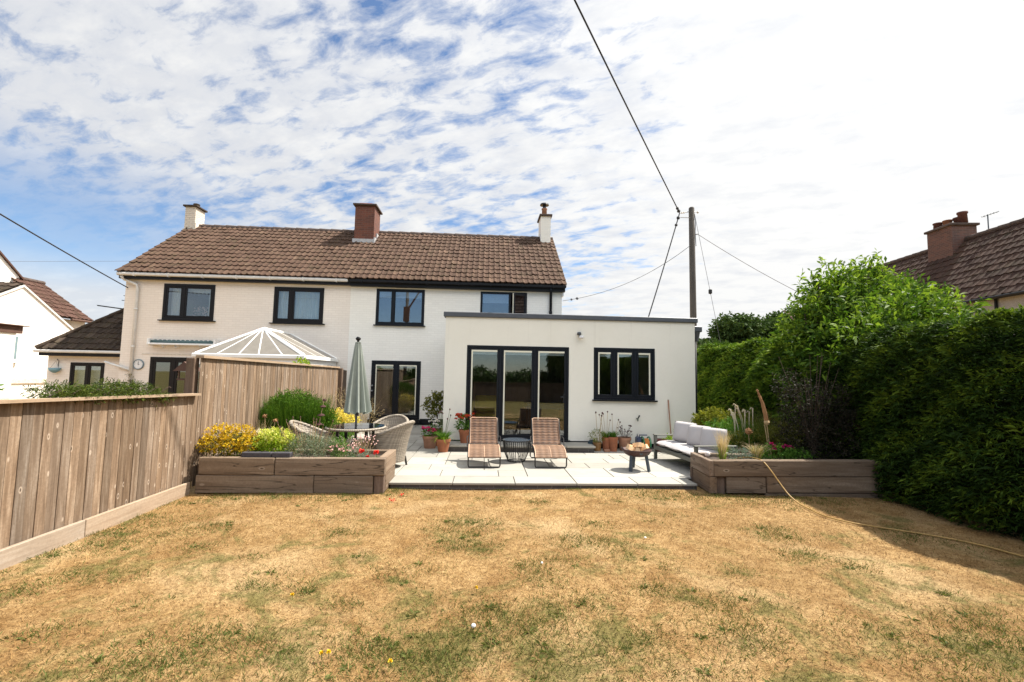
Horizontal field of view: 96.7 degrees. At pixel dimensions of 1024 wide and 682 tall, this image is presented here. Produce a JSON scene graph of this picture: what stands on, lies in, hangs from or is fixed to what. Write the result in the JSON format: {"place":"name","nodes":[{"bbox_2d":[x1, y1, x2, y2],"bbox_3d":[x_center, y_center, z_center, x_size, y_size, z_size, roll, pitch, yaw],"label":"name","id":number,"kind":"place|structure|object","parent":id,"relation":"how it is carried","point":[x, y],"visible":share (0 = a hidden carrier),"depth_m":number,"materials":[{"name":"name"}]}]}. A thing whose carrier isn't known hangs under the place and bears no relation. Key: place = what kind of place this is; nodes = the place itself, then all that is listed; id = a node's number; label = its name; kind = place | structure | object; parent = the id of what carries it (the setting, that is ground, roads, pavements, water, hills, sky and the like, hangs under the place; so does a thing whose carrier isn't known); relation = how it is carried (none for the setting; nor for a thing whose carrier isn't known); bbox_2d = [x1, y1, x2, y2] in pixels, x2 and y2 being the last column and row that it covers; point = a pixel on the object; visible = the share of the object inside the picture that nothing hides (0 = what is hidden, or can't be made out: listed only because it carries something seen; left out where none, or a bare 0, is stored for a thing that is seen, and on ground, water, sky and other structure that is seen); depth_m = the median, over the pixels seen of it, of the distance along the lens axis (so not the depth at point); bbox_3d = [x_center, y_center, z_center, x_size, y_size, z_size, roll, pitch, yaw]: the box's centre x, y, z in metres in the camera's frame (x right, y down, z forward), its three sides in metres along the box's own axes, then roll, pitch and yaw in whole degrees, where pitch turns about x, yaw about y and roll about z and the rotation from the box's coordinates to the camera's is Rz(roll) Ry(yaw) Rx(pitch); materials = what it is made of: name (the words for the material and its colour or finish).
{"place":"outdoors","nodes":[
{"label":"outdoors","id":0,"kind":"place"},
{"bbox_2d":[10,261,70,261],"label":"overhead cable","id":1,"kind":"object","parent":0,"point":[40,261],"visible":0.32,"depth_m":44.82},
{"bbox_2d":[0,251,93,398],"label":"house","id":2,"kind":"structure","parent":0,"point":[33,312],"depth_m":17.01,"materials":[{"name":"paint"}]},
{"bbox_2d":[13,335,19,362],"bbox_3d":[-17.915,0.273,16.328,0.115,1.020,0.460,1,-4,-3],"label":"window","id":3,"kind":"structure","parent":2,"relation":"in","point":[17,336],"depth_m":16.45,"materials":[{"name":"white paint"}]},
{"bbox_2d":[173,361,199,393],"bbox_3d":[-5.423,1.273,7.544,0.340,1.860,0.250,1,-4,-3],"label":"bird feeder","id":4,"kind":"object","parent":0,"point":[181,367],"visible":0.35,"depth_m":7.48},
{"bbox_2d":[243,419,272,450],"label":"feather grass","id":5,"kind":"object","parent":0,"point":[258,429],"depth_m":6.90,"materials":[{"name":"beige plant"}]},
{"bbox_2d":[0,481,1023,681],"bbox_3d":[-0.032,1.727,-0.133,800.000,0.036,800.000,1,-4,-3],"label":"lawn","id":6,"kind":"structure","parent":0,"point":[509,591],"depth_m":3.72,"materials":[{"name":"beige plant"}]},
{"bbox_2d":[0,393,200,569],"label":"fence","id":7,"kind":"object","parent":6,"relation":"on","point":[71,471],"visible":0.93,"depth_m":4.74,"materials":[{"name":"brown wood"}]},
{"bbox_2d":[20,377,175,406],"bbox_3d":[-4.560,0.606,5.168,0.471,0.415,1.920,1,-4,-3],"label":"creeper","id":8,"kind":"object","parent":7,"relation":"on","point":[102,391],"visible":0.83,"depth_m":4.96,"materials":[{"name":"green plant"}]},
{"bbox_2d":[33,203,389,397],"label":"house","id":9,"kind":"structure","parent":6,"relation":"on","point":[196,278],"depth_m":14.90,"materials":[{"name":"white paint"}]},
{"bbox_2d":[48,359,60,372],"bbox_3d":[-14.707,0.796,14.640,0.320,0.458,0.312,1,-4,-3],"label":"hanging basket","id":10,"kind":"object","parent":9,"relation":"hanging from","point":[53,370],"visible":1,"depth_m":14.58,"materials":[{"name":"metal"}]},
{"bbox_2d":[67,362,104,394],"bbox_3d":[-13.821,1.224,14.829,1.170,1.035,0.287,1,-4,-3],"label":"window","id":11,"kind":"structure","parent":9,"relation":"in","point":[86,372],"depth_m":14.82,"materials":[{"name":"black glass"}]},
{"bbox_2d":[97,295,124,309],"bbox_3d":[-13.197,-1.047,15.271,1.366,1.018,0.300,1,-4,-3],"label":"tv aerial","id":12,"kind":"object","parent":9,"relation":"attached to","point":[112,307],"visible":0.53,"depth_m":15.21,"materials":[{"name":"metal"}]},
{"bbox_2d":[133,359,143,369],"bbox_3d":[-11.891,0.744,14.482,0.330,0.330,0.045,1,-4,-3],"label":"wall clock","id":13,"kind":"object","parent":9,"relation":"attached to","point":[138,364],"depth_m":14.48,"materials":[{"name":"metal"}]},
{"bbox_2d":[148,357,199,393],"bbox_3d":[-10.738,1.552,14.668,1.680,2.040,0.342,1,-4,-3],"label":"patio door","id":14,"kind":"structure","parent":9,"relation":"in","point":[174,361],"depth_m":14.53,"materials":[{"name":"black glass"}]},
{"bbox_2d":[146,338,219,348],"bbox_3d":[-10.429,0.091,14.505,2.171,0.300,0.260,1,-4,-3],"label":"awning","id":15,"kind":"object","parent":9,"relation":"attached to","point":[153,342],"visible":0.98,"depth_m":14.43,"materials":[{"name":"white paint"}]},
{"bbox_2d":[157,283,215,321],"bbox_3d":[-10.481,-1.222,14.959,1.760,1.215,0.622,1,-4,-3],"label":"window","id":16,"kind":"structure","parent":9,"relation":"in","point":[180,291],"depth_m":14.75,"materials":[{"name":"black glass"}]},
{"bbox_2d":[269,287,324,324],"bbox_3d":[-7.006,-1.153,14.961,1.760,1.225,0.227,1,-4,-3],"label":"window","id":17,"kind":"structure","parent":9,"relation":"in","point":[297,305],"depth_m":15.00,"materials":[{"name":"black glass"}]},
{"bbox_2d":[191,327,338,392],"bbox_3d":[-7.067,1.129,13.384,2.960,2.982,2.810,1,-4,-3],"label":"conservatory","id":18,"kind":"object","parent":6,"relation":"on","point":[265,343],"visible":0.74,"depth_m":12.41,"materials":[{"name":"white paint"}]},
{"bbox_2d":[184,355,346,486],"bbox_3d":[-4.980,1.478,10.633,0.221,1.942,8.222,1,-4,-5],"label":"fence","id":19,"kind":"object","parent":6,"relation":"on","point":[230,389],"visible":0.51,"depth_m":7.92,"materials":[{"name":"brown wood"}]},
{"bbox_2d":[195,434,395,493],"bbox_3d":[-3.487,2.192,10.010,2.888,0.517,7.130,1,-4,-3],"label":"raised bed","id":20,"kind":"object","parent":6,"relation":"on","point":[371,473],"visible":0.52,"depth_m":6.48,"materials":[{"name":"wood"}]},
{"bbox_2d":[196,422,265,455],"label":"flowering shrub","id":21,"kind":"object","parent":20,"relation":"on","point":[238,444],"visible":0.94,"depth_m":6.69,"materials":[{"name":"yellow plant"}]},
{"bbox_2d":[241,451,272,456],"bbox_3d":[-3.655,1.630,6.542,0.410,0.071,0.100,1,-4,-3],"label":"edging block","id":22,"kind":"object","parent":20,"relation":"on","point":[256,454],"depth_m":6.50,"materials":[{"name":"grey stone"}]},
{"bbox_2d":[242,414,277,434],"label":"seed stalk","id":23,"kind":"object","parent":20,"relation":"on","point":[274,420],"visible":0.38,"depth_m":8.02,"materials":[{"name":"brown plant"}]},
{"bbox_2d":[248,426,299,452],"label":"flowering shrub","id":24,"kind":"object","parent":20,"relation":"on","point":[268,436],"visible":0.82,"depth_m":6.74,"materials":[{"name":"yellow plant"}]},
{"bbox_2d":[272,452,292,457],"bbox_3d":[-3.310,1.638,6.561,0.260,0.071,0.100,1,-4,-3],"label":"edging block","id":25,"kind":"object","parent":20,"relation":"on","point":[282,454],"depth_m":6.51,"materials":[{"name":"grey stone"}]},
{"bbox_2d":[256,386,342,450],"bbox_3d":[-4.284,1.497,8.931,1.859,1.248,1.370,1,-4,-3],"label":"reed clump","id":26,"kind":"object","parent":20,"relation":"on","point":[308,409],"visible":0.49,"depth_m":8.69,"materials":[{"name":"green plant"}]},
{"bbox_2d":[277,416,339,456],"bbox_3d":[-3.017,1.513,6.883,0.900,0.746,0.670,1,-4,-3],"label":"lavender","id":27,"kind":"object","parent":20,"relation":"on","point":[317,441],"visible":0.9,"depth_m":6.78,"materials":[{"name":"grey plant"}]},
{"bbox_2d":[315,398,325,427],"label":"seed stalk","id":28,"kind":"object","parent":20,"relation":"on","point":[321,414],"visible":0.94,"depth_m":8.50,"materials":[{"name":"brown plant"}]},
{"bbox_2d":[327,443,356,456],"bbox_3d":[-2.509,1.680,6.808,0.428,0.281,0.363,1,-4,-3],"label":"thrift","id":29,"kind":"object","parent":20,"relation":"on","point":[341,451],"visible":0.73,"depth_m":6.78,"materials":[{"name":"pink plant"}]},
{"bbox_2d":[329,407,361,437],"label":"flowering shrub","id":30,"kind":"object","parent":20,"relation":"on","point":[343,417],"visible":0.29,"depth_m":10.36,"materials":[{"name":"yellow plant"}]},
{"bbox_2d":[333,420,357,443],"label":"fern","id":31,"kind":"object","parent":20,"relation":"in","point":[341,434],"visible":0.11,"depth_m":9.35,"materials":[{"name":"green plant"}]},
{"bbox_2d":[324,436,371,455],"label":"herb","id":32,"kind":"object","parent":20,"relation":"on","point":[342,444],"visible":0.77,"depth_m":6.93,"materials":[{"name":"green plant"}]},
{"bbox_2d":[327,387,381,433],"bbox_3d":[-4.163,1.746,11.825,1.778,1.185,1.264,1,-4,-3],"label":"dry shrub","id":33,"kind":"object","parent":20,"relation":"on","point":[362,418],"visible":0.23,"depth_m":11.73,"materials":[{"name":"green plant"}]},
{"bbox_2d":[347,446,368,456],"bbox_3d":[-2.296,1.696,6.794,0.340,0.250,0.344,5,-6,-44],"label":"santolina","id":34,"kind":"object","parent":20,"relation":"on","point":[363,453],"visible":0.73,"depth_m":6.77,"materials":[{"name":"green plant"}]},
{"bbox_2d":[351,434,377,455],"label":"flowering herb","id":35,"kind":"object","parent":20,"relation":"on","point":[361,442],"visible":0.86,"depth_m":7.07,"materials":[{"name":"pink plant"}]},
{"bbox_2d":[680,207,698,325],"bbox_3d":[6.893,-1.038,17.566,0.772,8.460,0.263,1,-4,-3],"label":"utility pole","id":36,"kind":"object","parent":6,"relation":"on","point":[692,262],"visible":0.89,"depth_m":17.65,"materials":[{"name":"brown wood"}]},
{"bbox_2d":[574,0,679,212],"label":"overhead cable","id":37,"kind":"object","parent":36,"relation":"attached to","point":[593,38],"visible":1,"depth_m":12.08,"materials":[{"name":"black rubber"}]},
{"bbox_2d":[563,245,690,300],"bbox_3d":[4.341,-2.549,16.667,5.529,2.616,0.095,3,-5,-21],"label":"overhead cable","id":38,"kind":"object","parent":36,"relation":"attached to","point":[576,298],"visible":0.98,"depth_m":16.47,"materials":[{"name":"black rubber"}]},
{"bbox_2d":[648,213,679,316],"bbox_3d":[5.542,-2.548,16.906,2.472,5.097,0.137,4,-5,-37],"label":"overhead cable","id":39,"kind":"object","parent":36,"relation":"attached to","point":[678,218],"visible":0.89,"depth_m":17.03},
{"bbox_2d":[696,223,719,338],"bbox_3d":[7.699,-2.034,17.729,1.206,5.903,0.140,1,-4,-3],"label":"overhead cable","id":40,"kind":"object","parent":36,"relation":"attached to","point":[709,291],"visible":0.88,"depth_m":17.71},
{"bbox_2d":[698,234,803,294],"bbox_3d":[11.726,-2.274,18.599,9.288,3.476,0.020,2,-5,-13],"label":"overhead cable","id":41,"kind":"object","parent":36,"relation":"attached to","point":[747,264],"visible":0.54,"depth_m":18.10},
{"bbox_2d":[697,337,709,347],"bbox_3d":[15.656,2.198,36.911,4.312,5.315,3.834,1,-4,-3],"label":"tree","id":42,"kind":"object","parent":6,"relation":"on","point":[701,341],"visible":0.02,"depth_m":36.25,"materials":[{"name":"green plant"}]},
{"bbox_2d":[698,337,728,346],"bbox_3d":[14.166,2.018,30.845,3.114,4.693,3.064,1,-4,-3],"label":"tree","id":43,"kind":"object","parent":6,"relation":"on","point":[712,339],"visible":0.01,"depth_m":30.97,"materials":[{"name":"green plant"}]},
{"bbox_2d":[706,311,770,343],"bbox_3d":[18.718,1.272,37.478,5.947,7.358,5.273,1,-4,-3],"label":"tree","id":44,"kind":"object","parent":6,"relation":"on","point":[740,328],"visible":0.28,"depth_m":36.20,"materials":[{"name":"green plant"}]},
{"bbox_2d":[697,332,828,454],"bbox_3d":[5.912,1.397,12.799,2.121,2.838,8.311,1,-4,-3],"label":"hedge","id":45,"kind":"object","parent":6,"relation":"on","point":[730,374],"visible":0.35,"depth_m":11.02,"materials":[{"name":"green plant"}]},
{"bbox_2d":[755,310,793,338],"bbox_3d":[21.831,1.134,37.170,5.515,7.700,4.814,1,-4,-3],"label":"tree","id":46,"kind":"object","parent":6,"relation":"on","point":[770,321],"visible":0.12,"depth_m":36.44,"materials":[{"name":"green plant"}]},
{"bbox_2d":[690,444,896,498],"bbox_3d":[4.496,2.313,8.851,2.900,0.754,4.012,1,-4,2],"label":"raised bed","id":47,"kind":"object","parent":6,"relation":"on","point":[714,473],"visible":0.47,"depth_m":6.88,"materials":[{"name":"wood"}]},
{"bbox_2d":[691,406,754,434],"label":"shrub","id":48,"kind":"object","parent":47,"relation":"on","point":[706,415],"visible":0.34,"depth_m":10.04,"materials":[{"name":"green plant"}]},
{"bbox_2d":[726,446,752,458],"bbox_3d":[3.598,1.819,7.229,0.391,0.315,0.372,1,-4,-3],"label":"santolina","id":49,"kind":"object","parent":47,"relation":"on","point":[741,451],"visible":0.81,"depth_m":7.21,"materials":[{"name":"grey plant"}]},
{"bbox_2d":[745,428,752,449],"bbox_3d":[4.130,1.763,7.943,0.119,0.496,0.136,1,-4,-3],"label":"allium","id":50,"kind":"object","parent":47,"relation":"on","point":[748,431],"visible":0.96,"depth_m":7.93,"materials":[{"name":"brown plant"}]},
{"bbox_2d":[702,414,801,457],"bbox_3d":[4.442,1.865,8.776,1.452,0.845,1.948,1,-4,-3],"label":"shrub","id":51,"kind":"object","parent":47,"relation":"on","point":[739,431],"visible":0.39,"depth_m":8.39,"materials":[{"name":"green plant"}]},
{"bbox_2d":[756,389,771,454],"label":"giant seed stalk","id":52,"kind":"object","parent":47,"relation":"on","point":[766,418],"visible":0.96,"depth_m":7.77,"materials":[{"name":"brown plant"}]},
{"bbox_2d":[723,403,807,454],"bbox_3d":[4.988,1.636,8.658,1.988,0.977,1.966,1,-4,-3],"label":"grass clump","id":53,"kind":"object","parent":47,"relation":"on","point":[762,430],"visible":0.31,"depth_m":8.49,"materials":[{"name":"green plant"}]},
{"bbox_2d":[753,442,815,458],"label":"flowering herb","id":54,"kind":"object","parent":47,"relation":"on","point":[789,452],"visible":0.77,"depth_m":7.34,"materials":[{"name":"green plant"}]},
{"bbox_2d":[768,352,865,458],"bbox_3d":[5.053,1.152,7.582,1.473,1.913,0.951,1,-4,-3],"label":"smoke bush","id":55,"kind":"object","parent":47,"relation":"on","point":[812,445],"visible":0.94,"depth_m":7.51,"materials":[{"name":"purple plant"}]},
{"bbox_2d":[733,457,1023,556],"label":"garden hose","id":56,"kind":"object","parent":6,"relation":"on","point":[884,527],"visible":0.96,"depth_m":5.34,"materials":[{"name":"rubber"}]},
{"bbox_2d":[763,248,995,448],"bbox_3d":[7.097,0.292,8.913,4.584,4.498,3.357,1,-4,-3],"label":"tree","id":57,"kind":"object","parent":6,"relation":"on","point":[850,303],"visible":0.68,"depth_m":8.61,"materials":[{"name":"green plant"}]},
{"bbox_2d":[797,303,1023,540],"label":"hedge","id":58,"kind":"object","parent":6,"relation":"on","point":[940,417],"visible":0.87,"depth_m":5.89,"materials":[{"name":"green plant"}]},
{"bbox_2d":[0,0,1023,338],"label":"sky","id":59,"kind":"structure","parent":0,"point":[797,132],"materials":[{"name":"blue"}]},
{"bbox_2d":[341,425,696,489],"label":"patio","id":60,"kind":"structure","parent":0,"point":[425,468],"depth_m":7.86,"materials":[{"name":"stone"}]},
{"bbox_2d":[289,420,332,448],"bbox_3d":[-3.435,1.764,7.738,0.697,0.831,0.782,2,-4,-11],"label":"wicker chair","id":61,"kind":"object","parent":60,"relation":"on","point":[306,427],"visible":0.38,"depth_m":7.83,"materials":[{"name":"beige wicker"}]},
{"bbox_2d":[325,423,385,448],"bbox_3d":[-2.733,1.842,7.936,1.030,0.724,1.030,1,-4,-3],"label":"garden table","id":62,"kind":"object","parent":60,"relation":"on","point":[345,428],"visible":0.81,"depth_m":7.73,"materials":[{"name":"glass"}]},
{"bbox_2d":[343,337,371,439],"bbox_3d":[-2.692,0.829,8.009,0.485,1.813,0.485,1,-4,-3],"label":"parasol","id":63,"kind":"object","parent":62,"relation":"on","point":[357,402],"visible":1,"depth_m":7.93,"materials":[{"name":"fabric"}]},
{"bbox_2d":[368,414,408,438],"bbox_3d":[-2.391,1.872,8.890,0.782,0.831,0.697,0,-5,15],"label":"wicker chair","id":64,"kind":"object","parent":60,"relation":"on","point":[390,421],"visible":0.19,"depth_m":9.14,"materials":[{"name":"beige wicker"}]},
{"bbox_2d":[370,420,414,464],"bbox_3d":[-2.088,1.816,8.092,0.697,0.831,0.782,0,-5,14],"label":"wicker chair","id":65,"kind":"object","parent":60,"relation":"on","point":[396,437],"visible":0.76,"depth_m":7.85,"materials":[{"name":"beige wicker"}]},
{"bbox_2d":[421,426,438,448],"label":"potted plant","id":66,"kind":"object","parent":60,"relation":"on","point":[429,440],"visible":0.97,"depth_m":10.11,"materials":[{"name":"green plant"}]},
{"bbox_2d":[420,390,443,433],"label":"potted plant","id":67,"kind":"object","parent":60,"relation":"on","point":[437,398],"visible":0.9,"depth_m":10.80,"materials":[{"name":"green plant"}]},
{"bbox_2d":[428,419,442,445],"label":"potted plant","id":68,"kind":"object","parent":60,"relation":"on","point":[435,425],"visible":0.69,"depth_m":10.49,"materials":[{"name":"green plant"}]},
{"bbox_2d":[432,408,455,451],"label":"potted plant","id":69,"kind":"object","parent":60,"relation":"on","point":[443,440],"visible":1,"depth_m":9.67,"materials":[{"name":"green plant"}]},
{"bbox_2d":[467,417,500,467],"bbox_3d":[-0.531,1.890,8.611,0.660,0.813,1.025,1,-4,-5],"label":"sun lounger","id":70,"kind":"object","parent":60,"relation":"on","point":[483,433],"visible":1,"depth_m":8.77,"materials":[{"name":"brown wicker"}]},
{"bbox_2d":[503,438,529,462],"bbox_3d":[0.085,2.118,8.836,0.540,0.412,0.540,1,-4,-3],"label":"side table","id":71,"kind":"object","parent":60,"relation":"on","point":[517,440],"visible":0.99,"depth_m":8.73,"materials":[{"name":"metal"}]},
{"bbox_2d":[449,441,595,452],"bbox_3d":[0.204,2.364,10.148,3.214,0.152,0.625,1,-4,-3],"label":"step","id":72,"kind":"object","parent":60,"relation":"on","point":[569,447],"visible":0.43,"depth_m":9.93,"materials":[{"name":"stone"}]},
{"bbox_2d":[454,413,475,442],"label":"potted plant","id":73,"kind":"object","parent":72,"relation":"on","point":[464,433],"visible":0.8,"depth_m":10.09,"materials":[{"name":"green plant"}]},
{"bbox_2d":[346,203,701,448],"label":"house","id":74,"kind":"structure","parent":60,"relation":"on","point":[462,321],"depth_m":15.00,"materials":[{"name":"white paint"}]},
{"bbox_2d":[369,360,420,419],"bbox_3d":[-3.820,1.603,14.908,1.600,1.910,0.188,1,-4,-3],"label":"french door","id":75,"kind":"structure","parent":74,"relation":"in","point":[396,365],"depth_m":14.93,"materials":[{"name":"black glass"}]},
{"bbox_2d":[373,288,424,326],"bbox_3d":[-3.717,-1.106,15.165,1.690,1.245,0.242,1,-4,-3],"label":"window","id":76,"kind":"structure","parent":74,"relation":"in","point":[393,294],"depth_m":15.14,"materials":[{"name":"black glass"}]},
{"bbox_2d":[480,291,526,313],"bbox_3d":[-0.276,-1.037,15.234,1.670,1.245,0.499,1,-4,-3],"label":"window","id":77,"kind":"structure","parent":74,"relation":"in","point":[485,298],"depth_m":15.37,"materials":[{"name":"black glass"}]},
{"bbox_2d":[465,345,569,441],"bbox_3d":[0.126,1.211,10.574,2.480,2.188,0.162,1,-4,-3],"label":"bifold door","id":78,"kind":"structure","parent":74,"relation":"in","point":[500,351],"depth_m":10.59,"materials":[{"name":"black glass"}]},
{"bbox_2d":[523,402,563,430],"bbox_3d":[0.941,2.115,12.855,1.170,0.730,1.020,1,-4,-3],"label":"dining table","id":79,"kind":"object","parent":74,"relation":"on","point":[549,405],"visible":0.72,"depth_m":12.41,"materials":[{"name":"brown wood"}]},
{"bbox_2d":[592,347,657,401],"bbox_3d":[2.655,0.794,10.749,1.540,1.255,0.175,1,-4,-3],"label":"window","id":80,"kind":"structure","parent":74,"relation":"in","point":[614,354],"depth_m":10.75,"materials":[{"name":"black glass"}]},
{"bbox_2d":[530,418,567,467],"bbox_3d":[0.682,1.919,8.700,0.660,0.813,1.025,1,-4,-3],"label":"sun lounger","id":81,"kind":"object","parent":60,"relation":"on","point":[546,436],"visible":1,"depth_m":8.88,"materials":[{"name":"brown wicker"}]},
{"bbox_2d":[588,411,604,450],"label":"potted plant","id":82,"kind":"object","parent":60,"relation":"on","point":[597,443],"visible":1,"depth_m":10.21,"materials":[{"name":"green plant"}]},
{"bbox_2d":[599,411,615,450],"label":"potted plant","id":83,"kind":"object","parent":60,"relation":"on","point":[605,444],"visible":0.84,"depth_m":10.23,"materials":[{"name":"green plant"}]},
{"bbox_2d":[606,414,621,451],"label":"potted plant","id":84,"kind":"object","parent":60,"relation":"on","point":[613,440],"visible":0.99,"depth_m":10.16,"materials":[{"name":"green plant"}]},
{"bbox_2d":[617,425,631,450],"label":"potted plant","id":85,"kind":"object","parent":60,"relation":"on","point":[624,440],"visible":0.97,"depth_m":10.29,"materials":[{"name":"brown plant"}]},
{"bbox_2d":[621,447,652,471],"bbox_3d":[2.246,2.115,8.190,0.565,0.403,0.530,1,-4,-3],"label":"fire bowl","id":86,"kind":"object","parent":60,"relation":"on","point":[633,455],"visible":0.88,"depth_m":8.03,"materials":[{"name":"metal"}]},
{"bbox_2d":[625,445,635,450],"bbox_3d":[2.165,1.944,8.170,0.252,0.171,0.090,3,-5,-23],"label":"firewood log","id":87,"kind":"object","parent":86,"relation":"in","point":[629,447],"visible":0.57,"depth_m":8.12,"materials":[{"name":"beige wood"}]},
{"bbox_2d":[639,444,648,450],"bbox_3d":[2.318,1.936,8.162,0.090,0.201,0.268,5,-6,-43],"label":"firewood log","id":88,"kind":"object","parent":86,"relation":"in","point":[644,447],"visible":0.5,"depth_m":8.09,"materials":[{"name":"beige wood"}]},
{"bbox_2d":[635,434,651,448],"bbox_3d":[2.967,2.310,10.368,0.335,0.382,0.299,1,-4,-3],"label":"hose reel","id":89,"kind":"object","parent":60,"relation":"on","point":[647,441],"visible":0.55,"depth_m":10.30,"materials":[{"name":"blue plastic"}]},
{"bbox_2d":[668,400,671,436],"bbox_3d":[3.712,1.954,10.630,0.320,1.152,0.179,1,-4,-3],"label":"broom","id":90,"kind":"object","parent":60,"relation":"on","point":[669,418],"visible":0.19,"depth_m":10.65,"materials":[{"name":"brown wood"}]},
{"bbox_2d":[653,434,736,461],"bbox_3d":[3.420,2.124,8.658,0.802,0.500,1.630,2,-4,-8],"label":"garden sofa","id":91,"kind":"object","parent":60,"relation":"on","point":[681,450],"visible":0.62,"depth_m":8.55,"materials":[{"name":"fabric"}]},
{"bbox_2d":[672,421,696,442],"bbox_3d":[3.461,1.825,9.128,0.465,0.406,0.183,1,-17,45],"label":"cushion","id":92,"kind":"object","parent":91,"relation":"on","point":[680,431],"visible":0.67,"depth_m":9.10,"materials":[{"name":"fabric"}]},
{"bbox_2d":[687,425,710,444],"bbox_3d":[3.540,1.803,8.632,0.183,0.406,0.465,21,-16,-35],"label":"cushion","id":93,"kind":"object","parent":91,"relation":"on","point":[693,434],"visible":0.59,"depth_m":8.62,"materials":[{"name":"fabric"}]},
{"bbox_2d":[700,427,726,450],"bbox_3d":[3.617,1.765,8.178,0.465,0.406,0.183,-2,-18,44],"label":"cushion","id":94,"kind":"object","parent":91,"relation":"on","point":[707,436],"visible":0.69,"depth_m":8.14,"materials":[{"name":"fabric"}]},
{"bbox_2d":[710,428,733,458],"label":"feather grass","id":95,"kind":"object","parent":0,"point":[722,447],"depth_m":7.16,"materials":[{"name":"beige plant"}]},
{"bbox_2d":[716,403,773,449],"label":"plume grass","id":96,"kind":"object","parent":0,"point":[733,414],"depth_m":8.76,"materials":[{"name":"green plant"}]},
{"bbox_2d":[737,442,770,458],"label":"feather grass","id":97,"kind":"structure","parent":0,"point":[756,453],"depth_m":7.35,"materials":[{"name":"beige plant"}]},
{"bbox_2d":[788,211,1023,338],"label":"house","id":98,"kind":"structure","parent":0,"point":[962,254],"depth_m":17.48,"materials":[{"name":"tile"}]},
{"bbox_2d":[983,211,998,228],"bbox_3d":[19.123,-4.628,18.178,0.200,0.961,0.561,2,-4,-12],"label":"tv aerial","id":99,"kind":"object","parent":98,"relation":"attached to","point":[988,218],"visible":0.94,"depth_m":18.24,"materials":[{"name":"metal"}]},
{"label":"firewood log","id":100,"kind":"object","parent":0,"visible":0},
{"bbox_2d":[632,442,642,446],"bbox_3d":[2.250,1.872,8.201,0.090,0.127,0.247,2,-5,-13],"label":"firewood log","id":101,"kind":"object","parent":100,"relation":"on","point":[637,444],"visible":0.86,"depth_m":8.11,"materials":[{"name":"beige wood"}]},
{"bbox_3d":[-5.570,-3.885,-7.042,1.396,9.900,0.350,1,-4,-3],"label":"utility pole","id":102,"kind":"object","parent":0,"visible":0},
{"bbox_2d":[0,213,127,287],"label":"overhead cable","id":103,"kind":"object","parent":102,"relation":"attached to","point":[59,248],"visible":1,"depth_m":11.42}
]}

